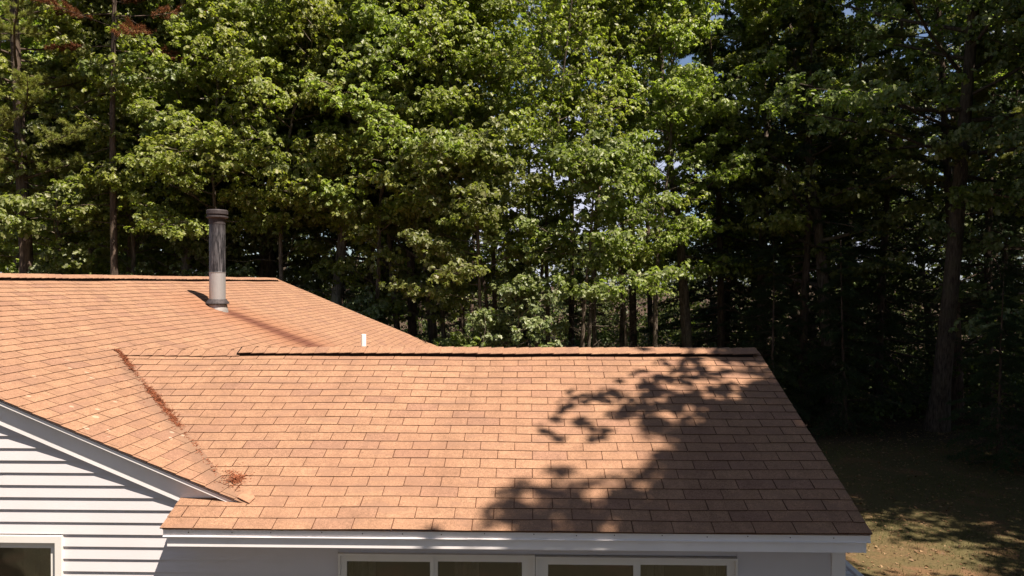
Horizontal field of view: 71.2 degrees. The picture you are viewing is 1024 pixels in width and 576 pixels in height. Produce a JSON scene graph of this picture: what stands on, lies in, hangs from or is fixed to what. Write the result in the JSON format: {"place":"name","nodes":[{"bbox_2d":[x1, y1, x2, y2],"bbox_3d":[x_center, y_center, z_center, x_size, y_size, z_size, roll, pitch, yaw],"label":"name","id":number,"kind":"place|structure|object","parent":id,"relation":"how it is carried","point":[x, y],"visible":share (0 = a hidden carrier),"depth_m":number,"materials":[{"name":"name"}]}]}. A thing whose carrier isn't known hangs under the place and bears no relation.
{"place":"outdoors","nodes":[
{"label":"outdoors","id":0,"kind":"place"},
{"bbox_2d":[0,209,872,575],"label":"house","id":1,"kind":"structure","parent":0,"point":[354,443],"depth_m":6.25,"materials":[{"name":"orange tile"}]},
{"bbox_2d":[0,534,63,575],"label":"window","id":2,"kind":"structure","parent":1,"relation":"in","point":[20,554],"depth_m":5.88,"materials":[{"name":"plastic"}]},
{"bbox_2d":[70,346,217,475],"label":"pine needle litter","id":3,"kind":"object","parent":1,"relation":"on","point":[156,395],"visible":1,"depth_m":7.10,"materials":[{"name":"brown plant"}]},
{"bbox_2d":[219,462,254,490],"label":"pine needle litter","id":4,"kind":"object","parent":1,"relation":"on","point":[236,478],"visible":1,"depth_m":5.99,"materials":[{"name":"brown plant"}]},
{"bbox_2d":[338,552,534,575],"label":"window","id":5,"kind":"structure","parent":1,"relation":"in","point":[528,560],"depth_m":5.78,"materials":[{"name":"plastic"}]},
{"bbox_2d":[535,554,737,575],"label":"window","id":6,"kind":"structure","parent":1,"relation":"in","point":[542,561],"depth_m":5.74,"materials":[{"name":"plastic"}]},
{"bbox_2d":[0,0,1021,285],"label":"sky","id":7,"kind":"structure","parent":0,"point":[688,59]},
{"bbox_2d":[308,286,1023,575],"bbox_3d":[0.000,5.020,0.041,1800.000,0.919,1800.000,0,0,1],"label":"ground","id":8,"kind":"structure","parent":0,"point":[877,558],"depth_m":15.37,"materials":[{"name":"brown soil"}]},
{"bbox_2d":[0,0,54,259],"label":"oak tree","id":9,"kind":"object","parent":8,"relation":"on","point":[33,173],"visible":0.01,"depth_m":33.86,"materials":[{"name":"green plant"}]},
{"bbox_2d":[11,261,84,274],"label":"maple sapling","id":10,"kind":"object","parent":8,"relation":"on","point":[35,269],"visible":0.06,"depth_m":21.99,"materials":[{"name":"green plant"}]},
{"bbox_2d":[3,0,95,265],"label":"oak tree","id":11,"kind":"object","parent":8,"relation":"on","point":[33,53],"depth_m":35.26,"materials":[{"name":"green plant"}]},
{"bbox_2d":[0,3,101,221],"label":"pine tree","id":12,"kind":"object","parent":8,"relation":"on","point":[24,100],"visible":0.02,"depth_m":30.69,"materials":[{"name":"green plant"}]},
{"bbox_2d":[0,0,105,272],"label":"oak tree","id":13,"kind":"object","parent":8,"relation":"on","point":[38,57],"visible":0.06,"depth_m":28.54,"materials":[{"name":"green plant"}]},
{"bbox_2d":[0,0,106,213],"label":"pine tree","id":14,"kind":"object","parent":8,"relation":"on","point":[5,111],"visible":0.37,"depth_m":21.77,"materials":[{"name":"green plant"}]},
{"bbox_2d":[0,0,168,273],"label":"pine tree","id":15,"kind":"object","parent":8,"relation":"on","point":[26,258],"visible":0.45,"depth_m":21.64,"materials":[{"name":"green plant"}]},
{"bbox_2d":[0,54,169,268],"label":"oak tree","id":16,"kind":"object","parent":8,"relation":"on","point":[8,212],"visible":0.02,"depth_m":28.82,"materials":[{"name":"green plant"}]},
{"bbox_2d":[0,95,171,274],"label":"oak tree","id":17,"kind":"object","parent":8,"relation":"on","point":[63,259],"visible":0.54,"depth_m":21.87,"materials":[{"name":"green plant"}]},
{"bbox_2d":[0,89,206,259],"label":"oak tree","id":18,"kind":"object","parent":8,"relation":"on","point":[79,257],"visible":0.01,"depth_m":34.66,"materials":[{"name":"green plant"}]},
{"bbox_2d":[12,75,205,275],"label":"oak tree","id":19,"kind":"object","parent":8,"relation":"on","point":[120,240],"visible":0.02,"depth_m":29.64,"materials":[{"name":"green plant"}]},
{"bbox_2d":[0,0,231,273],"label":"oak tree","id":20,"kind":"object","parent":8,"relation":"on","point":[96,33],"visible":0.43,"depth_m":21.73,"materials":[{"name":"green plant"}]},
{"bbox_2d":[30,0,205,274],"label":"pine tree","id":21,"kind":"object","parent":8,"relation":"on","point":[113,196],"visible":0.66,"depth_m":21.36,"materials":[{"name":"brown plant"}]},
{"bbox_2d":[0,0,237,275],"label":"oak tree","id":22,"kind":"object","parent":8,"relation":"on","point":[124,203],"visible":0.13,"depth_m":23.13,"materials":[{"name":"green plant"}]},
{"bbox_2d":[105,261,192,275],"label":"maple sapling","id":23,"kind":"object","parent":8,"relation":"on","point":[142,271],"visible":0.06,"depth_m":22.40,"materials":[{"name":"green plant"}]},
{"bbox_2d":[75,4,292,276],"bbox_3d":[-12.692,-4.455,28.330,8.814,18.537,9.579,0,1,-38],"label":"oak tree","id":24,"kind":"object","parent":8,"relation":"on","point":[169,251],"depth_m":27.84,"materials":[{"name":"green plant"}]},
{"bbox_2d":[43,0,332,275],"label":"oak tree","id":25,"kind":"object","parent":8,"relation":"on","point":[89,71],"visible":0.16,"depth_m":21.84,"materials":[{"name":"green plant"}]},
{"bbox_2d":[66,0,314,275],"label":"oak tree","id":26,"kind":"object","parent":8,"relation":"on","point":[197,216],"visible":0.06,"depth_m":24.34,"materials":[{"name":"green plant"}]},
{"bbox_2d":[82,0,320,275],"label":"oak tree","id":27,"kind":"object","parent":8,"relation":"on","point":[178,222],"visible":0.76,"depth_m":20.94,"materials":[{"name":"green plant"}]},
{"bbox_2d":[168,261,256,276],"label":"maple sapling","id":28,"kind":"object","parent":8,"relation":"on","point":[242,271],"visible":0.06,"depth_m":23.19,"materials":[{"name":"green plant"}]},
{"bbox_2d":[142,0,333,290],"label":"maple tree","id":29,"kind":"object","parent":8,"relation":"on","point":[261,249],"visible":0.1,"depth_m":24.75,"materials":[{"name":"green plant"}]},
{"bbox_2d":[117,0,383,277],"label":"oak tree","id":30,"kind":"object","parent":8,"relation":"on","point":[238,257],"visible":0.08,"depth_m":25.01,"materials":[{"name":"green plant"}]},
{"bbox_2d":[133,0,428,286],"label":"oak tree","id":31,"kind":"object","parent":8,"relation":"on","point":[323,7],"visible":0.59,"depth_m":21.50,"materials":[{"name":"green plant"}]},
{"bbox_2d":[212,0,383,271],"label":"pine tree","id":32,"kind":"object","parent":8,"relation":"on","point":[229,181],"depth_m":28.37,"materials":[{"name":"green plant"}]},
{"bbox_2d":[236,67,366,311],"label":"oak tree","id":33,"kind":"object","parent":8,"relation":"on","point":[285,262],"depth_m":36.01,"materials":[{"name":"green plant"}]},
{"bbox_2d":[217,0,482,308],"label":"oak tree","id":34,"kind":"object","parent":8,"relation":"on","point":[337,289],"visible":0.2,"depth_m":22.09,"materials":[{"name":"green plant"}]},
{"bbox_2d":[290,231,421,317],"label":"oak tree","id":35,"kind":"object","parent":8,"relation":"on","point":[358,290],"depth_m":43.42,"materials":[{"name":"green plant"}]},
{"bbox_2d":[284,37,456,291],"bbox_3d":[-5.855,-4.110,28.093,8.239,18.028,7.788,0,0,-14],"label":"oak tree","id":36,"kind":"object","parent":8,"relation":"on","point":[309,261],"visible":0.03,"depth_m":27.71,"materials":[{"name":"green plant"}]},
{"bbox_2d":[342,285,407,333],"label":"maple sapling","id":37,"kind":"object","parent":8,"relation":"on","point":[366,298],"visible":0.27,"depth_m":22.16,"materials":[{"name":"green plant"}]},
{"bbox_2d":[286,1,479,329],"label":"oak tree","id":38,"kind":"object","parent":8,"relation":"on","point":[307,275],"visible":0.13,"depth_m":23.37,"materials":[{"name":"green plant"}]},
{"bbox_2d":[268,0,501,320],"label":"oak tree","id":39,"kind":"object","parent":8,"relation":"on","point":[373,25],"visible":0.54,"depth_m":21.06,"materials":[{"name":"green plant"}]},
{"bbox_2d":[300,21,469,317],"bbox_3d":[-4.715,-3.846,28.208,7.607,17.546,7.254,0,1,-29],"label":"oak tree","id":40,"kind":"object","parent":8,"relation":"on","point":[320,244],"visible":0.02,"depth_m":26.00,"materials":[{"name":"green plant"}]},
{"bbox_2d":[285,133,490,320],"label":"oak tree","id":41,"kind":"object","parent":8,"relation":"on","point":[323,295],"visible":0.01,"depth_m":34.78,"materials":[{"name":"green plant"}]},
{"bbox_2d":[293,0,499,336],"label":"pine tree","id":42,"kind":"object","parent":8,"relation":"on","point":[412,306],"visible":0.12,"depth_m":22.89,"materials":[{"name":"green plant"}]},
{"bbox_2d":[306,0,533,343],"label":"oak tree","id":43,"kind":"object","parent":8,"relation":"on","point":[455,302],"visible":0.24,"depth_m":22.08,"materials":[{"name":"green plant"}]},
{"bbox_2d":[351,128,513,338],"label":"oak tree","id":44,"kind":"object","parent":8,"relation":"on","point":[484,253],"visible":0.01,"depth_m":31.48,"materials":[{"name":"green plant"}]},
{"bbox_2d":[364,0,513,295],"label":"birch tree","id":45,"kind":"object","parent":8,"relation":"on","point":[404,272],"visible":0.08,"depth_m":23.22,"materials":[{"name":"green plant"}]},
{"bbox_2d":[302,0,576,345],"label":"oak tree","id":46,"kind":"object","parent":8,"relation":"on","point":[463,19],"visible":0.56,"depth_m":21.30,"materials":[{"name":"green plant"}]},
{"bbox_2d":[431,331,485,346],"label":"oak sapling","id":47,"kind":"object","parent":8,"relation":"on","point":[457,339],"visible":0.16,"depth_m":20.27,"materials":[{"name":"green plant"}]},
{"bbox_2d":[358,0,560,346],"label":"birch tree","id":48,"kind":"object","parent":8,"relation":"on","point":[455,255],"visible":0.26,"depth_m":21.74,"materials":[{"name":"green plant"}]},
{"bbox_2d":[399,77,545,344],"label":"hemlock tree","id":49,"kind":"object","parent":8,"relation":"on","point":[461,323],"visible":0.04,"depth_m":37.11,"materials":[{"name":"green plant"}]},
{"bbox_2d":[379,114,576,346],"bbox_3d":[-1.340,-0.078,21.564,5.652,9.698,5.892,0,1,42],"label":"oak tree","id":50,"kind":"object","parent":8,"relation":"on","point":[505,175],"visible":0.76,"depth_m":20.08,"materials":[{"name":"green plant"}]},
{"bbox_2d":[469,82,506,339],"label":"pine tree","id":51,"kind":"object","parent":8,"relation":"on","point":[471,305],"depth_m":45.12,"materials":[{"name":"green plant"}]},
{"bbox_2d":[404,0,583,346],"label":"birch tree","id":52,"kind":"object","parent":8,"relation":"on","point":[493,255],"visible":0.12,"depth_m":24.16,"materials":[{"name":"green plant"}]},
{"bbox_2d":[7,63,1023,345],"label":"wood","id":53,"kind":"object","parent":8,"relation":"on","point":[607,313],"visible":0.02,"depth_m":58.22,"materials":[{"name":"green plant"}]},
{"bbox_2d":[463,266,575,347],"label":"maple sapling","id":54,"kind":"object","parent":8,"relation":"on","point":[494,329],"visible":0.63,"depth_m":20.45,"materials":[{"name":"green plant"}]},
{"bbox_2d":[500,261,545,346],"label":"hemlock tree","id":55,"kind":"object","parent":8,"relation":"on","point":[503,308],"visible":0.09,"depth_m":29.99,"materials":[{"name":"green plant"}]},
{"bbox_2d":[468,0,595,345],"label":"birch tree","id":56,"kind":"object","parent":8,"relation":"on","point":[530,19],"visible":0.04,"depth_m":29.92,"materials":[{"name":"green plant"}]},
{"bbox_2d":[388,310,697,346],"bbox_3d":[-1.067,3.023,23.603,18.620,5.282,10.126,0,0,1],"label":"dead brush","id":57,"kind":"object","parent":8,"relation":"on","point":[477,339],"visible":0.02,"depth_m":23.48,"materials":[{"name":"brown plant"}]},
{"bbox_2d":[448,0,647,346],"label":"birch tree","id":58,"kind":"object","parent":8,"relation":"on","point":[568,11],"visible":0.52,"depth_m":21.03,"materials":[{"name":"green plant"}]},
{"bbox_2d":[484,0,623,346],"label":"birch tree","id":59,"kind":"object","parent":8,"relation":"on","point":[529,14],"visible":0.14,"depth_m":25.44,"materials":[{"name":"green plant"}]},
{"bbox_2d":[525,0,624,346],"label":"pine tree","id":60,"kind":"object","parent":8,"relation":"on","point":[571,321],"visible":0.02,"depth_m":32.73,"materials":[{"name":"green plant"}]},
{"bbox_2d":[554,267,602,347],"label":"hemlock tree","id":61,"kind":"object","parent":8,"relation":"on","point":[576,312],"visible":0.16,"depth_m":37.56,"materials":[{"name":"green plant"}]},
{"bbox_2d":[505,0,676,346],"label":"birch tree","id":62,"kind":"object","parent":8,"relation":"on","point":[586,24],"visible":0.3,"depth_m":23.93,"materials":[{"name":"green plant"}]},
{"bbox_2d":[482,120,701,346],"bbox_3d":[1.871,-0.045,21.365,5.652,9.698,5.892,0,1,-21],"label":"oak tree","id":63,"kind":"object","parent":8,"relation":"on","point":[605,247],"visible":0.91,"depth_m":20.35,"materials":[{"name":"green plant"}]},
{"bbox_2d":[578,269,614,342],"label":"hemlock tree","id":64,"kind":"object","parent":8,"relation":"on","point":[597,314],"visible":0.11,"depth_m":44.50,"materials":[{"name":"green plant"}]},
{"bbox_2d":[507,0,713,347],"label":"birch tree","id":65,"kind":"object","parent":8,"relation":"on","point":[581,99],"visible":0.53,"depth_m":22.98,"materials":[{"name":"green plant"}]},
{"bbox_2d":[517,0,705,346],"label":"birch tree","id":66,"kind":"object","parent":8,"relation":"on","point":[645,245],"visible":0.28,"depth_m":24.20,"materials":[{"name":"green plant"}]},
{"bbox_2d":[580,1,678,346],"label":"pine tree","id":67,"kind":"object","parent":8,"relation":"on","point":[632,306],"visible":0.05,"depth_m":28.18,"materials":[{"name":"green plant"}]},
{"bbox_2d":[554,0,717,346],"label":"birch tree","id":68,"kind":"object","parent":8,"relation":"on","point":[622,326],"visible":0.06,"depth_m":28.90,"materials":[{"name":"green plant"}]},
{"bbox_2d":[606,11,703,344],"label":"pine tree","id":69,"kind":"object","parent":8,"relation":"on","point":[649,310],"visible":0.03,"depth_m":37.63,"materials":[{"name":"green plant"}]},
{"bbox_2d":[635,53,683,319],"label":"pine tree","id":70,"kind":"object","parent":8,"relation":"on","point":[668,62],"visible":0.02,"depth_m":44.53,"materials":[{"name":"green plant"}]},
{"bbox_2d":[588,0,761,346],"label":"birch tree","id":71,"kind":"object","parent":8,"relation":"on","point":[684,41],"visible":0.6,"depth_m":23.01,"materials":[{"name":"green plant"}]},
{"bbox_2d":[566,0,793,347],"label":"oak tree","id":72,"kind":"object","parent":8,"relation":"on","point":[682,253],"visible":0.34,"depth_m":23.94,"materials":[{"name":"green plant"}]},
{"bbox_2d":[349,295,1023,423],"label":"undergrowth","id":73,"kind":"object","parent":8,"relation":"on","point":[881,410],"visible":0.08,"depth_m":28.42,"materials":[{"name":"green plant"}]},
{"bbox_2d":[634,74,771,346],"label":"oak tree","id":74,"kind":"object","parent":8,"relation":"on","point":[675,283],"visible":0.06,"depth_m":45.29,"materials":[{"name":"green plant"}]},
{"bbox_2d":[621,0,845,405],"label":"hemlock tree","id":75,"kind":"object","parent":8,"relation":"on","point":[722,301],"visible":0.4,"depth_m":26.96,"materials":[{"name":"green plant"}]},
{"bbox_2d":[651,40,816,381],"bbox_3d":[8.937,-2.926,30.799,8.292,17.016,7.194,0,0,-10],"label":"hemlock tree","id":76,"kind":"object","parent":8,"relation":"on","point":[747,304],"visible":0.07,"depth_m":30.71,"materials":[{"name":"green plant"}]},
{"bbox_2d":[698,44,818,374],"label":"hemlock tree","id":77,"kind":"object","parent":8,"relation":"on","point":[751,237],"visible":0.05,"depth_m":36.80,"materials":[{"name":"green plant"}]},
{"bbox_2d":[731,241,826,422],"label":"hemlock tree","id":78,"kind":"object","parent":8,"relation":"on","point":[779,268],"visible":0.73,"depth_m":22.68,"materials":[{"name":"green plant"}]},
{"bbox_2d":[657,0,903,358],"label":"oak tree","id":79,"kind":"object","parent":8,"relation":"on","point":[764,22],"visible":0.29,"depth_m":25.83,"materials":[{"name":"green plant"}]},
{"bbox_2d":[656,0,922,374],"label":"oak tree","id":80,"kind":"object","parent":8,"relation":"on","point":[792,285],"visible":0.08,"depth_m":29.49,"materials":[{"name":"green plant"}]},
{"bbox_2d":[692,2,915,350],"bbox_3d":[14.696,-6.207,36.343,11.097,22.370,11.571,0,0,-10],"label":"oak tree","id":81,"kind":"object","parent":8,"relation":"on","point":[781,118],"visible":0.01,"depth_m":35.95,"materials":[{"name":"green plant"}]},
{"bbox_2d":[700,0,927,430],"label":"hemlock tree","id":82,"kind":"object","parent":8,"relation":"on","point":[805,289],"visible":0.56,"depth_m":24.61,"materials":[{"name":"green plant"}]},
{"bbox_2d":[690,0,978,419],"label":"oak tree","id":83,"kind":"object","parent":8,"relation":"on","point":[820,260],"visible":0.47,"depth_m":24.38,"materials":[{"name":"green plant"}]},
{"bbox_2d":[726,0,944,409],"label":"hemlock tree","id":84,"kind":"object","parent":8,"relation":"on","point":[860,56],"visible":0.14,"depth_m":28.87,"materials":[{"name":"green plant"}]},
{"bbox_2d":[759,15,941,359],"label":"oak tree","id":85,"kind":"object","parent":8,"relation":"on","point":[935,188],"visible":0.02,"depth_m":41.03,"materials":[{"name":"green plant"}]},
{"bbox_2d":[790,240,912,439],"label":"hemlock tree","id":86,"kind":"object","parent":8,"relation":"on","point":[838,336],"visible":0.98,"depth_m":22.18,"materials":[{"name":"green plant"}]},
{"bbox_2d":[846,560,863,575],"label":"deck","id":87,"kind":"structure","parent":8,"relation":"on","point":[851,570],"depth_m":8.87,"materials":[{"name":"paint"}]},
{"bbox_2d":[775,0,996,420],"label":"hemlock tree","id":88,"kind":"object","parent":8,"relation":"on","point":[882,309],"visible":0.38,"depth_m":26.07,"materials":[{"name":"green plant"}]},
{"bbox_2d":[753,0,1023,432],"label":"oak tree","id":89,"kind":"object","parent":8,"relation":"on","point":[938,407],"visible":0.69,"depth_m":21.51,"materials":[{"name":"green plant"}]},
{"bbox_2d":[816,110,972,378],"bbox_3d":[19.189,-2.972,36.740,7.331,17.341,8.450,0,0,17],"label":"hemlock tree","id":90,"kind":"object","parent":8,"relation":"on","point":[913,309],"visible":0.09,"depth_m":36.51,"materials":[{"name":"green plant"}]},
{"bbox_2d":[853,114,942,368],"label":"hemlock tree","id":91,"kind":"object","parent":8,"relation":"on","point":[895,290],"visible":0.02,"depth_m":41.96,"materials":[{"name":"green plant"}]},
{"bbox_2d":[807,414,1023,575],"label":"fallen leaves","id":92,"kind":"object","parent":8,"relation":"on","point":[959,546],"visible":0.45,"depth_m":16.24,"materials":[{"name":"brown plant"}]},
{"bbox_2d":[817,0,1023,365],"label":"oak tree","id":93,"kind":"object","parent":8,"relation":"on","point":[910,27],"visible":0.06,"depth_m":36.89,"materials":[{"name":"green plant"}]},
{"bbox_2d":[824,0,1023,338],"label":"oak tree","id":94,"kind":"object","parent":8,"relation":"on","point":[913,285],"visible":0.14,"depth_m":30.05,"materials":[{"name":"green plant"}]},
{"bbox_2d":[835,0,1023,417],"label":"pine tree","id":95,"kind":"object","parent":8,"relation":"on","point":[957,386],"visible":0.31,"depth_m":24.96,"materials":[{"name":"green plant"}]},
{"bbox_2d":[860,3,1023,428],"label":"hemlock tree","id":96,"kind":"object","parent":8,"relation":"on","point":[988,254],"visible":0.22,"depth_m":25.66,"materials":[{"name":"green plant"}]},
{"bbox_2d":[891,84,1023,395],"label":"hemlock tree","id":97,"kind":"object","parent":8,"relation":"on","point":[1005,255],"visible":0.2,"depth_m":30.03,"materials":[{"name":"green plant"}]},
{"bbox_2d":[903,0,1023,339],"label":"tree","id":98,"kind":"object","parent":8,"relation":"on","point":[1003,13],"visible":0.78,"depth_m":20.98,"materials":[{"name":"green plant"}]},
{"bbox_2d":[910,19,1023,351],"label":"oak tree","id":99,"kind":"object","parent":8,"relation":"on","point":[968,221],"visible":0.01,"depth_m":42.59,"materials":[{"name":"green plant"}]},
{"bbox_2d":[915,86,1023,364],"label":"hemlock tree","id":100,"kind":"object","parent":8,"relation":"on","point":[1021,255],"visible":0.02,"depth_m":37.53,"materials":[{"name":"green plant"}]},
{"bbox_2d":[921,32,1023,281],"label":"oak tree","id":101,"kind":"object","parent":8,"relation":"on","point":[1019,220],"visible":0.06,"depth_m":34.45,"materials":[{"name":"green plant"}]},
{"bbox_2d":[932,0,1023,217],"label":"oak tree","id":102,"kind":"object","parent":8,"relation":"on","point":[990,194],"visible":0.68,"depth_m":20.35,"materials":[{"name":"green plant"}]},
{"bbox_2d":[939,277,1023,474],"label":"hemlock tree","id":103,"kind":"object","parent":8,"relation":"on","point":[995,334],"visible":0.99,"depth_m":17.57,"materials":[{"name":"green plant"}]},
{"bbox_2d":[1006,0,1023,36],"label":"oak tree","id":104,"kind":"object","parent":8,"relation":"on","point":[1017,23],"visible":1,"depth_m":13.96,"materials":[{"name":"green plant"}]},
{"bbox_2d":[1014,102,1023,118],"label":"oak tree","id":105,"kind":"object","parent":8,"relation":"on","point":[1021,114],"visible":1,"depth_m":17.95,"materials":[{"name":"green plant"}]},
{"bbox_2d":[804,422,1023,575],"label":"grass","id":106,"kind":"structure","parent":0,"point":[937,496],"depth_m":15.61,"materials":[{"name":"green plant"}]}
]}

